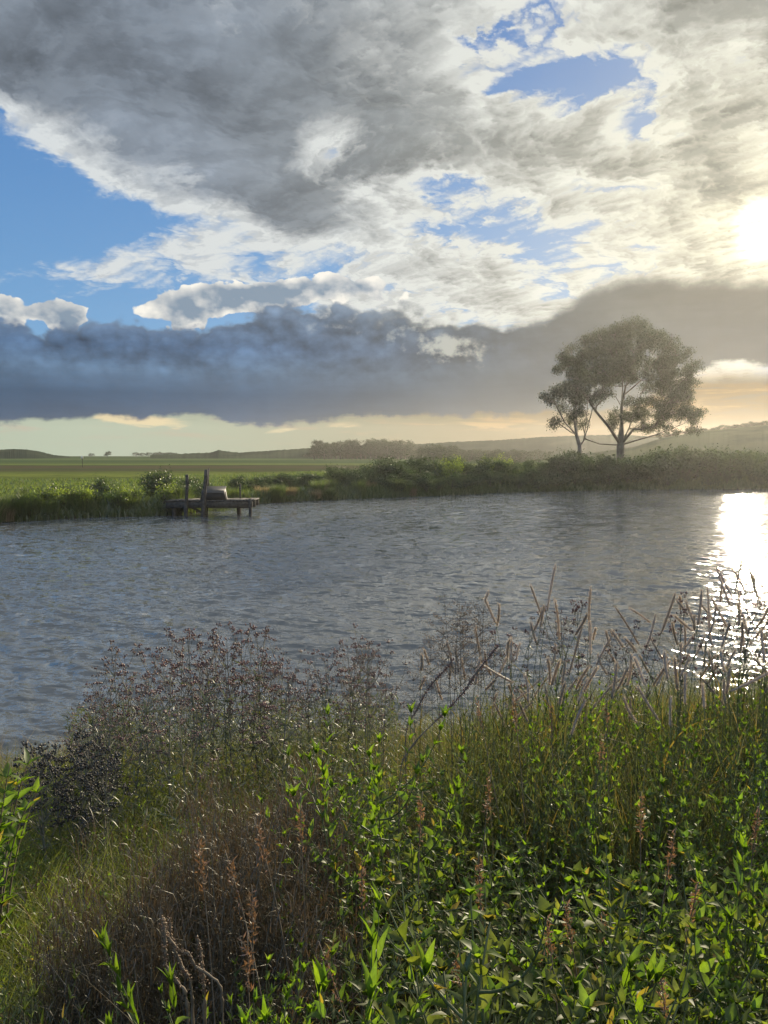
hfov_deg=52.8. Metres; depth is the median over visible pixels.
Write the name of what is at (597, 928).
leafy weed
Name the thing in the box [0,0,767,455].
sky
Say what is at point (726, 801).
leafy weed
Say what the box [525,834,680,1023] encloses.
leafy weed
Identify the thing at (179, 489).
reed clump
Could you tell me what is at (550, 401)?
slender tree
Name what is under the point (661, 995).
seed stalk
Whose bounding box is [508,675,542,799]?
grass stalk
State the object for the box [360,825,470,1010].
leafy weed
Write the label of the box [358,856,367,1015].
seed stalk
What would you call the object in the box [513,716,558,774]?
leafy weed
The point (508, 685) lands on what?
grass stalk
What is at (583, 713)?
leafy weed
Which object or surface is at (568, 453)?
dark bush
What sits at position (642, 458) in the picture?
dark bush
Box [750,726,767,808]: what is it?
leafy weed
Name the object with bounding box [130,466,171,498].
dark bush
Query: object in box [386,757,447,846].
leafy weed
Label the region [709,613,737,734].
grass stalk
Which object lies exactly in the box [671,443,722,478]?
dark bush
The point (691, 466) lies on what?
dark bush
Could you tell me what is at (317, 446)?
distant tree
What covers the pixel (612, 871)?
leafy weed
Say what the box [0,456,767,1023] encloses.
ground
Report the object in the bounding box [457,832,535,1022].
leafy weed
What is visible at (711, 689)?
grass stalk
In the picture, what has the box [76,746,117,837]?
seedhead weed
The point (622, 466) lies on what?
dark bush
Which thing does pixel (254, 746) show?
seedhead weed
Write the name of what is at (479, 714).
seed stalk
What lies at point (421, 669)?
grass stalk
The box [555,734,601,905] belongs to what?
leafy weed
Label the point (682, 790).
leafy weed
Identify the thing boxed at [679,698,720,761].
leafy weed
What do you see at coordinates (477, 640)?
grass stalk
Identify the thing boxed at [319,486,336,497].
reed clump
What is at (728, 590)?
grass stalk
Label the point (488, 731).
leafy weed
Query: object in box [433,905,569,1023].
leafy weed
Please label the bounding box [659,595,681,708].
grass stalk
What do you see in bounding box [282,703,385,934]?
leafy weed
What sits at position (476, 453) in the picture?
distant tree
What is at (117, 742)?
seedhead weed
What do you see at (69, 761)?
grey seedhead weed
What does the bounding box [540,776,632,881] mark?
leafy weed
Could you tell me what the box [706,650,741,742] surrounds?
grass stalk
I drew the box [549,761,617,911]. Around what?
leafy weed
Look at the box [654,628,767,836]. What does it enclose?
grass stalk
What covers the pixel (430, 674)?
grass panicle
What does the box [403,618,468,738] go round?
grass panicle
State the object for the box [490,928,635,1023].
leafy weed
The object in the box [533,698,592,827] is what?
grass stalk
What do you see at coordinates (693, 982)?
leafy weed
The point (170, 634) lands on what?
seedhead weed
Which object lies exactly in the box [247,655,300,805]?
seedhead weed
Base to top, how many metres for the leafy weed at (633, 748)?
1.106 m
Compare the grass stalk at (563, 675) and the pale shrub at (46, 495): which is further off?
the pale shrub at (46, 495)
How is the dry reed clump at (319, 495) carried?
on the ground at (94, 466)
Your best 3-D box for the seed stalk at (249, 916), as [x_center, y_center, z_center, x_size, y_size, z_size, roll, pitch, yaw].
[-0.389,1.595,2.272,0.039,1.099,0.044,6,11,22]
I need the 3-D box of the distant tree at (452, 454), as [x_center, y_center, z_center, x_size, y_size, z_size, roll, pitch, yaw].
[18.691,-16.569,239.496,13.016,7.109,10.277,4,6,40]
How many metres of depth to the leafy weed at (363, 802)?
5.35 m
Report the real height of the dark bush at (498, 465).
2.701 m
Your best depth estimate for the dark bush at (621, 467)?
82.28 m
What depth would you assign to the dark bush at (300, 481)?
67.14 m
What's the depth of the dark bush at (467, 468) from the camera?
77.56 m
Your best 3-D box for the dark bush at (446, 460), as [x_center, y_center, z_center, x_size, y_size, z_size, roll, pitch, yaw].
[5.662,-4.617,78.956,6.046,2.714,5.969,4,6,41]
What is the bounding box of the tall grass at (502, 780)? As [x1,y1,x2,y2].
[367,663,767,947]
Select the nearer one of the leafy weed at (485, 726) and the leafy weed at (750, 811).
the leafy weed at (750, 811)
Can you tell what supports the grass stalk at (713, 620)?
on the ground at (94, 466)
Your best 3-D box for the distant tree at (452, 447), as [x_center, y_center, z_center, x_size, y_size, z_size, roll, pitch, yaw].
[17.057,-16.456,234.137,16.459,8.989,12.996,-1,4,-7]
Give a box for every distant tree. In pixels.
[302,443,323,458]
[309,440,324,457]
[310,442,337,458]
[320,443,341,458]
[325,440,359,458]
[336,442,357,458]
[341,439,378,458]
[353,442,363,458]
[358,438,394,458]
[361,440,378,459]
[366,441,404,457]
[378,439,387,458]
[382,440,420,458]
[396,443,414,458]
[409,447,451,461]
[416,443,467,460]
[416,444,454,459]
[437,448,464,461]
[449,449,473,460]
[464,448,494,461]
[482,448,509,461]
[493,449,525,461]
[501,449,528,462]
[511,450,542,462]
[526,449,552,461]
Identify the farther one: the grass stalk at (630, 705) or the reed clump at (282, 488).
the reed clump at (282, 488)
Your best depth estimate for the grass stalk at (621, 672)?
7.20 m
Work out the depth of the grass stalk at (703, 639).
6.99 m
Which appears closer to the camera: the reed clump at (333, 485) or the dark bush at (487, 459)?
the reed clump at (333, 485)
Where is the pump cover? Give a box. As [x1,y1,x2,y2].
[200,486,227,499]
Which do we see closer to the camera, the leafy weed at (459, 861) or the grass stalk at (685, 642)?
the leafy weed at (459, 861)
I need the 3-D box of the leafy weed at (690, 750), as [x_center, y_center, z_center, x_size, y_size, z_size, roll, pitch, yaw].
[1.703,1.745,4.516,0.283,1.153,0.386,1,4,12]
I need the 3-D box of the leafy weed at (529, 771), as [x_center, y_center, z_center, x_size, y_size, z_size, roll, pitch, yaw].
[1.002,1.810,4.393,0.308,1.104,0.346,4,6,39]
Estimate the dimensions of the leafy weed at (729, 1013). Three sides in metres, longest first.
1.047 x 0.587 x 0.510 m
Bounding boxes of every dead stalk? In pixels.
[159,915,188,1023]
[165,922,223,1023]
[167,916,194,1023]
[196,935,209,1023]
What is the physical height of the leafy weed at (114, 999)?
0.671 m
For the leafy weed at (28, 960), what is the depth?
2.96 m
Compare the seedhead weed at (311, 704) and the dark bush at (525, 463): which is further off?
the dark bush at (525, 463)
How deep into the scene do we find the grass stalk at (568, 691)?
6.94 m
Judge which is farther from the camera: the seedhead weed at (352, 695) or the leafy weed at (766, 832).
the seedhead weed at (352, 695)
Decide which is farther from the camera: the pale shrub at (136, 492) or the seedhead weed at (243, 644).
the pale shrub at (136, 492)
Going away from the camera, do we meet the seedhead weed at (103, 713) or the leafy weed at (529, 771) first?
the leafy weed at (529, 771)
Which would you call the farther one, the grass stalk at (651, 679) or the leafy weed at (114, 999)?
the grass stalk at (651, 679)
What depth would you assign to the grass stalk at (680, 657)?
5.56 m
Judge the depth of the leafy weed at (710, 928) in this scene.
2.65 m
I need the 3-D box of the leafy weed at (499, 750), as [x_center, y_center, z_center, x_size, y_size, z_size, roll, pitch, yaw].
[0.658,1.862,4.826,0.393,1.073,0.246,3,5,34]
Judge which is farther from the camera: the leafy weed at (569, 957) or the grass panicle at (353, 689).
the grass panicle at (353, 689)
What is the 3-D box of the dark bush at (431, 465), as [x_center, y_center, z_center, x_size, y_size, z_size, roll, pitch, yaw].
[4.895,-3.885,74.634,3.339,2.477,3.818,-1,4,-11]
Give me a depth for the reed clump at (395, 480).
68.19 m
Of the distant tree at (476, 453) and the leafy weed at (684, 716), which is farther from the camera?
the distant tree at (476, 453)
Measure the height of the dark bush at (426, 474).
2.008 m
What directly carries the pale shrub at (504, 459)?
on the ground at (94, 466)
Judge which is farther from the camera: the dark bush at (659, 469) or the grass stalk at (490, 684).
the dark bush at (659, 469)
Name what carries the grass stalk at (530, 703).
on the ground at (94, 466)
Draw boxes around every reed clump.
[0,492,13,509]
[0,496,31,513]
[0,501,10,521]
[0,508,18,521]
[6,497,37,514]
[14,487,40,497]
[14,491,42,512]
[33,496,62,512]
[63,489,87,504]
[66,495,95,510]
[92,490,119,506]
[112,495,139,508]
[168,492,196,499]
[170,485,191,498]
[173,484,195,496]
[223,485,242,497]
[253,486,269,495]
[264,488,285,501]
[267,482,289,496]
[285,486,298,496]
[307,480,327,491]
[307,487,322,498]
[310,478,326,486]
[319,477,337,489]
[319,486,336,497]
[385,478,403,491]
[386,477,401,487]
[403,480,415,493]
[408,487,416,495]
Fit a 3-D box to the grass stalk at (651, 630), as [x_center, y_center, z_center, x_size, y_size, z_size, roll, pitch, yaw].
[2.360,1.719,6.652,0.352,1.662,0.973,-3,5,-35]
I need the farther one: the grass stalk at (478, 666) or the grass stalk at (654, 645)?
the grass stalk at (654, 645)
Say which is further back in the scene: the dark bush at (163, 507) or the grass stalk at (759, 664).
the dark bush at (163, 507)
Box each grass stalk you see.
[366,652,458,829]
[382,678,424,828]
[409,677,542,779]
[417,640,483,785]
[417,649,439,803]
[425,656,510,787]
[429,681,448,764]
[434,658,492,758]
[440,678,496,766]
[447,646,500,772]
[447,661,454,754]
[469,656,509,757]
[475,626,540,768]
[478,636,512,791]
[481,662,557,769]
[483,652,557,735]
[484,589,530,775]
[485,677,548,761]
[489,607,541,770]
[490,701,532,784]
[491,638,537,804]
[493,602,513,757]
[494,702,521,766]
[505,564,567,746]
[505,643,531,734]
[507,684,536,773]
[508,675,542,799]
[513,658,574,829]
[514,660,583,773]
[518,702,539,768]
[519,689,553,734]
[521,584,558,725]
[521,586,618,754]
[521,662,625,839]
[525,680,594,823]
[527,642,566,760]
[529,621,588,744]
[531,604,545,756]
[531,657,628,773]
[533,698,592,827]
[535,598,572,760]
[541,676,579,739]
[542,612,587,771]
[543,626,582,743]
[544,686,552,747]
[547,677,588,770]
[558,676,622,756]
[559,627,601,733]
[559,653,666,817]
[562,660,606,794]
[562,665,628,809]
[565,635,613,740]
[567,701,597,752]
[586,621,651,750]
[587,630,617,755]
[591,654,633,748]
[591,672,721,818]
[595,667,647,778]
[601,646,665,733]
[605,630,695,787]
[606,683,765,829]
[610,636,683,829]
[614,606,710,718]
[614,662,662,814]
[618,695,641,773]
[620,665,668,768]
[622,696,654,784]
[623,634,693,712]
[625,660,671,819]
[628,607,698,718]
[628,614,657,740]
[628,656,737,824]
[630,654,690,755]
[635,684,759,798]
[635,694,678,847]
[636,672,767,795]
[638,654,724,736]
[639,592,686,782]
[640,642,682,781]
[644,621,718,749]
[649,614,757,820]
[651,640,676,700]
[651,650,700,790]
[653,666,751,814]
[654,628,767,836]
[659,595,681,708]
[660,631,698,712]
[661,626,686,722]
[662,671,735,752]
[664,599,763,754]
[664,621,731,784]
[666,614,701,760]
[668,656,761,820]
[676,599,720,727]
[678,587,703,816]
[679,635,705,708]
[683,585,736,727]
[685,603,730,761]
[687,654,716,716]
[689,661,735,736]
[691,641,707,751]
[692,564,757,783]
[694,620,753,869]
[696,623,767,726]
[697,604,738,744]
[700,579,741,737]
[701,677,766,790]
[702,554,748,785]
[702,649,761,804]
[704,649,736,739]
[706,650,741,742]
[708,678,765,818]
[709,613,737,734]
[710,597,750,740]
[718,684,767,836]
[719,570,767,762]
[720,572,764,795]
[725,607,767,761]
[728,567,766,758]
[730,618,758,716]
[730,635,767,768]
[735,603,753,760]
[736,585,759,755]
[743,637,765,727]
[746,710,767,813]
[748,565,767,735]
[749,654,767,671]
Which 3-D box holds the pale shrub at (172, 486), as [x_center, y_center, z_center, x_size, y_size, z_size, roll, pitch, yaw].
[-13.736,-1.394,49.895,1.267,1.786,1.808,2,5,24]
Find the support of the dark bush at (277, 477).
on the ground at (94, 466)
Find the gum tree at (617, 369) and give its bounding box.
[550,315,710,461]
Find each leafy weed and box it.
[0,919,33,1023]
[0,956,30,1022]
[0,965,27,1023]
[0,975,81,1023]
[0,989,13,1023]
[0,994,48,1023]
[20,962,85,1023]
[27,954,82,1016]
[82,960,136,1023]
[93,921,190,1023]
[158,983,235,1023]
[220,969,286,1023]
[231,957,287,1023]
[237,995,272,1023]
[243,885,409,1022]
[245,981,293,1023]
[250,962,314,1023]
[253,941,433,1023]
[256,975,297,1023]
[257,745,374,1016]
[259,952,322,1023]
[263,971,338,1023]
[265,942,354,1023]
[267,963,333,1023]
[279,923,434,1017]
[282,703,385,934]
[286,704,463,974]
[294,858,391,961]
[303,863,376,934]
[306,881,442,1023]
[306,1001,314,1023]
[307,933,404,1023]
[314,939,436,1023]
[315,798,423,928]
[315,904,383,970]
[316,781,416,888]
[318,879,448,996]
[325,974,349,1022]
[325,994,366,1023]
[326,822,414,929]
[326,840,434,1021]
[327,757,414,833]
[327,968,438,1023]
[328,780,393,845]
[333,701,468,940]
[334,763,434,850]
[341,763,426,861]
[348,936,515,1023]
[353,823,427,919]
[357,1015,382,1023]
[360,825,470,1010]
[363,869,563,1023]
[363,979,385,1019]
[364,950,546,1023]
[367,855,425,930]
[371,874,587,1023]
[377,940,568,1023]
[383,768,479,926]
[383,876,518,1009]
[384,876,515,987]
[384,888,511,1022]
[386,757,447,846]
[386,948,458,1014]
[389,896,472,1012]
[391,818,464,925]
[393,786,451,899]
[398,877,609,1023]
[400,925,543,1023]
[401,755,438,827]
[407,811,512,968]
[407,913,459,1023]
[408,749,462,831]
[410,753,493,930]
[416,783,508,875]
[423,819,563,933]
[428,827,554,1007]
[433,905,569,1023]
[434,865,505,973]
[446,716,496,825]
[448,707,488,781]
[451,728,508,859]
[456,974,503,1023]
[457,726,515,865]
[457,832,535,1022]
[467,697,501,766]
[471,853,630,1023]
[472,703,501,763]
[476,825,552,942]
[485,707,525,775]
[486,917,637,1023]
[487,832,564,938]
[490,755,549,821]
[490,857,612,1023]
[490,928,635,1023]
[493,919,615,1023]
[494,698,519,752]
[495,848,618,1003]
[497,717,572,854]
[497,901,609,1005]
[500,751,550,929]
[502,681,559,783]
[505,827,606,967]
[509,971,647,1023]
[512,738,573,885]
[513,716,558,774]
[514,824,585,929]
[518,822,599,929]
[519,688,550,755]
[524,783,619,843]
[525,734,581,884]
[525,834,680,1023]
[526,690,576,776]
[530,755,655,899]
[533,829,581,904]
[533,960,653,1023]
[536,854,677,1023]
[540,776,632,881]
[541,716,635,848]
[543,700,579,810]
[545,756,611,946]
[546,685,605,759]
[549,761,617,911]
[549,851,679,988]
[551,832,674,945]
[554,729,598,800]
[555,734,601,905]
[556,885,655,1004]
[559,740,610,916]
[560,939,674,1023]
[561,877,704,1023]
[562,944,693,1023]
[563,702,612,790]
[565,680,616,744]
[566,746,623,897]
[568,722,595,783]
[570,710,640,823]
[570,811,662,927]
[571,934,729,1023]
[573,873,682,1019]
[582,879,670,1022]
[583,831,670,951]
[586,691,624,831]
[588,842,758,1022]
[593,698,633,767]
[595,919,707,1023]
[596,683,627,760]
[596,855,680,990]
[598,787,723,924]
[599,870,734,1007]
[599,921,711,1023]
[601,673,640,740]
[607,827,767,1001]
[608,690,654,770]
[610,701,668,849]
[612,753,689,822]
[612,950,734,1023]
[614,821,763,948]
[617,708,667,812]
[628,884,724,1023]
[631,681,666,743]
[632,774,767,936]
[632,921,767,1023]
[633,689,686,777]
[633,724,719,891]
[635,896,745,1023]
[641,745,701,837]
[641,903,767,1022]
[644,904,767,1023]
[645,700,686,831]
[645,777,702,873]
[651,728,697,785]
[651,862,730,923]
[652,702,711,804]
[652,805,759,919]
[652,851,767,1023]
[654,725,707,860]
[657,734,718,806]
[660,833,767,1022]
[661,694,698,761]
[661,712,711,817]
[662,783,767,908]
[671,687,704,799]
[674,701,730,807]
[677,958,758,1023]
[678,962,698,1023]
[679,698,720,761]
[685,899,767,1022]
[686,700,740,793]
[686,853,767,1016]
[690,754,765,929]
[693,917,767,1021]
[694,694,743,828]
[695,875,767,1023]
[698,693,749,806]
[699,723,740,810]
[700,722,744,844]
[700,848,767,982]
[706,748,767,904]
[711,733,767,884]
[712,726,767,871]
[714,752,766,854]
[715,976,757,1023]
[717,687,765,788]
[717,792,766,873]
[722,688,755,733]
[723,761,767,953]
[726,699,762,770]
[726,898,767,1003]
[727,678,766,775]
[727,990,751,1023]
[728,727,767,872]
[731,673,767,747]
[733,720,767,884]
[738,729,767,830]
[739,804,767,901]
[744,713,766,809]
[745,670,764,724]
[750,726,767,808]
[753,1018,767,1023]
[755,855,767,917]
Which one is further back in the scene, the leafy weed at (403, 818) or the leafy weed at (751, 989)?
the leafy weed at (403, 818)
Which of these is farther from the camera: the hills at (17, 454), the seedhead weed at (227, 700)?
the hills at (17, 454)
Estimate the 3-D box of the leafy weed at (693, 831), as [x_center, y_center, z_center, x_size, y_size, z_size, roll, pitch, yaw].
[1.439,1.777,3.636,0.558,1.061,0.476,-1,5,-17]
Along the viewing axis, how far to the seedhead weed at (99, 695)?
7.23 m
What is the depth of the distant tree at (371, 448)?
298.81 m
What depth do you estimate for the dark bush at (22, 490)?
46.16 m
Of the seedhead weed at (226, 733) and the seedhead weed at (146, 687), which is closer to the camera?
the seedhead weed at (226, 733)
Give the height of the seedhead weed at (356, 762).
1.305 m
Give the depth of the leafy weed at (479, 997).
1.62 m
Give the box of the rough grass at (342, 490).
[0,466,767,522]
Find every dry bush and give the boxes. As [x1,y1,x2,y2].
[0,739,401,1023]
[149,716,397,982]
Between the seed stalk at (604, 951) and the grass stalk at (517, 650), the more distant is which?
the grass stalk at (517, 650)
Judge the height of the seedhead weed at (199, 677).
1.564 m
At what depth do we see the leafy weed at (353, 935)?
3.48 m
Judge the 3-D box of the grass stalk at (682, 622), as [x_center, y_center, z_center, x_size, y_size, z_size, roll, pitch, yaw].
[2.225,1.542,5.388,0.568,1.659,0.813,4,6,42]
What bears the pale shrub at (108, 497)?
on the ground at (94, 466)
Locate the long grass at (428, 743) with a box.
[0,657,767,1023]
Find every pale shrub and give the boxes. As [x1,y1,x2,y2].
[25,483,44,503]
[34,483,63,507]
[45,482,66,502]
[51,483,75,507]
[74,481,97,501]
[103,488,117,505]
[106,480,127,506]
[115,482,134,507]
[129,482,144,503]
[153,478,174,505]
[166,477,179,493]
[435,456,451,480]
[443,455,463,478]
[489,452,513,466]
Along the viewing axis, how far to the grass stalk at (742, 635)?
4.89 m
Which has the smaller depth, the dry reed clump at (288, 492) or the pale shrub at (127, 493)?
the pale shrub at (127, 493)
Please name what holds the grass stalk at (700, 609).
on the ground at (94, 466)
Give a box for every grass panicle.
[328,645,371,790]
[339,645,399,794]
[359,670,404,778]
[396,649,449,831]
[399,669,429,731]
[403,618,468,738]
[406,632,464,813]
[413,603,487,809]
[419,591,480,766]
[420,595,497,803]
[440,615,495,719]
[441,609,504,755]
[449,595,516,793]
[450,613,503,739]
[472,637,513,713]
[530,626,588,778]
[582,636,627,726]
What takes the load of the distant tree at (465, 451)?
on the ground at (94, 466)
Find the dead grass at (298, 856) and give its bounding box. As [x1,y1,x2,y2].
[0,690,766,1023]
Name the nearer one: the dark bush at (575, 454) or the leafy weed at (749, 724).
the leafy weed at (749, 724)
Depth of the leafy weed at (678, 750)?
5.71 m
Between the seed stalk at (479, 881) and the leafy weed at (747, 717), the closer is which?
the seed stalk at (479, 881)
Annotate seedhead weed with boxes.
[10,751,65,870]
[11,740,68,897]
[18,741,66,852]
[29,754,86,856]
[39,724,112,805]
[48,745,104,833]
[52,735,82,786]
[53,748,98,850]
[56,721,91,763]
[57,703,120,809]
[57,764,104,879]
[58,729,107,882]
[64,742,113,894]
[69,685,116,751]
[69,714,102,772]
[71,705,120,802]
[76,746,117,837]
[78,751,135,888]
[79,640,147,777]
[79,681,149,830]
[81,717,133,782]
[84,659,129,772]
[86,690,122,756]
[86,758,130,847]
[99,649,149,765]
[105,712,139,796]
[106,680,144,765]
[113,643,172,845]
[121,661,201,845]
[123,677,162,798]
[126,654,176,772]
[126,712,172,823]
[137,628,197,782]
[143,728,170,781]
[152,697,226,828]
[155,636,199,770]
[157,671,215,775]
[158,659,220,769]
[164,699,219,804]
[167,628,225,798]
[172,633,231,809]
[175,644,219,789]
[177,623,239,795]
[177,644,239,780]
[194,643,260,797]
[201,677,256,802]
[206,630,251,777]
[216,621,269,797]
[223,690,287,797]
[233,626,283,773]
[233,626,284,778]
[238,663,282,799]
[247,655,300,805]
[247,662,285,776]
[249,665,321,832]
[255,636,309,778]
[268,668,312,778]
[282,649,327,784]
[290,688,316,767]
[297,648,346,763]
[301,640,358,801]
[305,674,354,766]
[320,639,371,767]
[329,675,374,786]
[331,668,392,777]
[338,637,375,768]
[340,624,396,801]
[350,643,388,771]
[360,649,412,788]
[489,629,524,759]
[493,611,549,727]
[541,606,589,742]
[553,599,613,725]
[608,620,654,740]
[650,592,719,736]
[706,619,751,724]
[713,583,767,732]
[732,567,767,740]
[733,624,767,730]
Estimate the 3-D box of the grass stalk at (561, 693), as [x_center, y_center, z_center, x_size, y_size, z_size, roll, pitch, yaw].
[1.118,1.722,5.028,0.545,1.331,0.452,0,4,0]
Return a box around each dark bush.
[15,485,32,495]
[30,483,83,499]
[79,475,118,494]
[101,484,123,493]
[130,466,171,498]
[143,464,180,498]
[157,503,189,512]
[160,482,202,497]
[176,475,202,488]
[192,481,213,497]
[225,476,243,490]
[229,474,252,488]
[245,476,264,488]
[252,472,291,485]
[278,473,302,488]
[282,471,314,484]
[290,478,307,486]
[298,475,327,487]
[314,473,325,482]
[322,461,348,484]
[326,473,350,481]
[328,476,341,483]
[338,467,367,487]
[352,466,367,482]
[355,463,395,478]
[359,467,380,484]
[366,451,406,481]
[367,461,421,480]
[382,478,412,490]
[398,454,450,478]
[399,466,423,485]
[413,472,436,491]
[414,454,470,473]
[416,467,441,487]
[419,460,448,479]
[438,460,476,474]
[459,459,475,477]
[469,455,510,471]
[470,458,495,479]
[487,458,509,474]
[497,460,516,477]
[505,463,539,480]
[519,460,543,474]
[521,458,535,471]
[533,453,566,474]
[536,464,553,475]
[540,451,584,480]
[544,448,589,475]
[553,447,594,477]
[569,453,595,470]
[583,451,615,479]
[587,454,643,478]
[593,456,663,482]
[602,458,633,480]
[631,452,656,468]
[634,446,733,482]
[634,458,674,482]
[637,443,696,459]
[650,452,703,473]
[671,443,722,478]
[681,445,734,473]
[693,445,744,479]
[698,447,765,477]
[720,448,738,471]
[738,445,767,471]
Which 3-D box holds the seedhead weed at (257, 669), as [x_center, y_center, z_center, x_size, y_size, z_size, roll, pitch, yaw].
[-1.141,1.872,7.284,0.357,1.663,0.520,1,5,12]
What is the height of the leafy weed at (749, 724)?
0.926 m
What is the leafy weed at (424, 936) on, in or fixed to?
on the ground at (94, 466)
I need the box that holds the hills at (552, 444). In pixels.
[150,434,663,458]
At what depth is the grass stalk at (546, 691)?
6.30 m
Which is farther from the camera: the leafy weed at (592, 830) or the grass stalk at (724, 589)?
the grass stalk at (724, 589)
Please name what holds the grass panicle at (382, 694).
on the ground at (94, 466)
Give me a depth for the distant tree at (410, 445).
305.33 m
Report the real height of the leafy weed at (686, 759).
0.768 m
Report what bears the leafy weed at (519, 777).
on the ground at (94, 466)
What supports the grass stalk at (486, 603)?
on the ground at (94, 466)
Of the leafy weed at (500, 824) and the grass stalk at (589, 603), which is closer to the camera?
the leafy weed at (500, 824)
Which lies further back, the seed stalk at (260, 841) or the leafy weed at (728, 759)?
the leafy weed at (728, 759)
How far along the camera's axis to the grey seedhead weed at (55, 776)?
5.29 m
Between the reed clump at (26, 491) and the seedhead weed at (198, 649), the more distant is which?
the reed clump at (26, 491)
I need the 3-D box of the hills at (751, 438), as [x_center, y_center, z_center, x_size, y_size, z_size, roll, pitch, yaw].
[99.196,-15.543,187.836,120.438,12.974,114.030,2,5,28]
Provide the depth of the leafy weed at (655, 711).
6.85 m
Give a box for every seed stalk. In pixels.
[194,828,214,1023]
[225,851,266,1023]
[236,930,256,1023]
[246,890,259,1023]
[253,812,295,1023]
[292,796,310,1000]
[318,941,346,1023]
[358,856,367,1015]
[414,792,425,1001]
[445,952,471,1001]
[474,852,485,1023]
[475,697,512,898]
[480,771,494,946]
[509,694,527,872]
[540,913,558,1023]
[548,702,556,849]
[560,893,582,1023]
[582,733,606,889]
[595,912,606,999]
[603,705,610,842]
[636,796,645,961]
[649,828,679,1016]
[656,977,671,1020]
[673,879,702,1023]
[741,800,762,957]
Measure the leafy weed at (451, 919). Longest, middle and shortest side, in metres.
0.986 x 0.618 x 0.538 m
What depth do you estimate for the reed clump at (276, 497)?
59.88 m
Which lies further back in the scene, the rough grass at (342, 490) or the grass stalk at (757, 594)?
the rough grass at (342, 490)
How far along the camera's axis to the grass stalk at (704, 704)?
4.71 m
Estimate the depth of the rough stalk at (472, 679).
3.88 m
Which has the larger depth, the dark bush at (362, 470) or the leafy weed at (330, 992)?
the dark bush at (362, 470)
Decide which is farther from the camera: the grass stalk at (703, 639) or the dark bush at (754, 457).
the dark bush at (754, 457)
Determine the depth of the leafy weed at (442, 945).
3.08 m
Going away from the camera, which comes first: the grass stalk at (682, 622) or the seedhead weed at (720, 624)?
the grass stalk at (682, 622)
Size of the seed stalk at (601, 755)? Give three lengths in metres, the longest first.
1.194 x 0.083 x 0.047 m
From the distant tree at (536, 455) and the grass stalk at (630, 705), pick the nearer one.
the grass stalk at (630, 705)
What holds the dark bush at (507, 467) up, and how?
on the ground at (94, 466)
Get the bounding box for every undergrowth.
[0,756,767,1023]
[60,691,405,890]
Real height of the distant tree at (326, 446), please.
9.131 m
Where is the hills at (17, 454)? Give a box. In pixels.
[0,449,69,458]
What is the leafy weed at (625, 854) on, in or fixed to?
on the ground at (94, 466)
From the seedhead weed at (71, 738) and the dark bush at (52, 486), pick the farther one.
the dark bush at (52, 486)
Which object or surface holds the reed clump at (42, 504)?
on the ground at (94, 466)
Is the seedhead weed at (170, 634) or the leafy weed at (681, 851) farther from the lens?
the seedhead weed at (170, 634)
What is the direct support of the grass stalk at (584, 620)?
on the ground at (94, 466)
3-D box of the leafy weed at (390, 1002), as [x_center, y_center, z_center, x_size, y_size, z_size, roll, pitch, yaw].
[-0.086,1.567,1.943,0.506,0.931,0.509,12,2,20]
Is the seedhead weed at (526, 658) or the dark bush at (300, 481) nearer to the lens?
the seedhead weed at (526, 658)
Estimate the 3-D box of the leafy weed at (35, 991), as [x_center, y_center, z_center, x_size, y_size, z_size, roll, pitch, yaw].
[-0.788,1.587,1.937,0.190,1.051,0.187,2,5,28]
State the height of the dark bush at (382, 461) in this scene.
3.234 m
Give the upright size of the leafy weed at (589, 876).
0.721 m
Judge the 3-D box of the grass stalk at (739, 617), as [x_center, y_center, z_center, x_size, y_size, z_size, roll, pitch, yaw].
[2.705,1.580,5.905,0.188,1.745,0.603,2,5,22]
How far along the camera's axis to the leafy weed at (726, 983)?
2.26 m
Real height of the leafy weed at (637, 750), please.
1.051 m
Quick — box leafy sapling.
[0,747,47,983]
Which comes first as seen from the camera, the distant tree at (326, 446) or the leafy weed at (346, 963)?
the leafy weed at (346, 963)
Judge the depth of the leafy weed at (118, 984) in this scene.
1.81 m
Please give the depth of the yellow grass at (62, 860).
4.71 m
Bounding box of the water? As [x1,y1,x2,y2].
[0,489,767,767]
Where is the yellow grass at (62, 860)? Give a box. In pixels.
[0,740,283,1023]
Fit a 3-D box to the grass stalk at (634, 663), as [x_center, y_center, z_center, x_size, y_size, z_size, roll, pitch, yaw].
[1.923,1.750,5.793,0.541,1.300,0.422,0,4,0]
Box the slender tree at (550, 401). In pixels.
[538,378,610,455]
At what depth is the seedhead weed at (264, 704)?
6.70 m
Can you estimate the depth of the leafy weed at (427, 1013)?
1.92 m
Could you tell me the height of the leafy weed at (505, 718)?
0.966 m
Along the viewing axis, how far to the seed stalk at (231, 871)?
2.40 m
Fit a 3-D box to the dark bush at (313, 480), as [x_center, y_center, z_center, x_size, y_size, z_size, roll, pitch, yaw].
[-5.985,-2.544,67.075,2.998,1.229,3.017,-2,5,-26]
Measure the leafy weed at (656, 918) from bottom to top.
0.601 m
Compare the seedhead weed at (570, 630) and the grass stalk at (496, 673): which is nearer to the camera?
the grass stalk at (496, 673)
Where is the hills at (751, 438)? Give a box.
[590,425,767,466]
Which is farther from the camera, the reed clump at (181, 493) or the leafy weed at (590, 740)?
the reed clump at (181, 493)
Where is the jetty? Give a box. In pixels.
[165,468,258,516]
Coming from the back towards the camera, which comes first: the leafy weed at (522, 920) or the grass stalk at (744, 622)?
the grass stalk at (744, 622)
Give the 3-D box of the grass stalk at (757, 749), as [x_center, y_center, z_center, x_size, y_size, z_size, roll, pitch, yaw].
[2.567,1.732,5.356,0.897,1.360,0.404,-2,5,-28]
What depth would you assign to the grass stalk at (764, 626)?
6.73 m
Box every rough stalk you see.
[398,644,498,927]
[403,659,453,873]
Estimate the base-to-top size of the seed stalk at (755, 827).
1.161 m
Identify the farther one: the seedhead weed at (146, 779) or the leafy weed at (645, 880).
the seedhead weed at (146, 779)

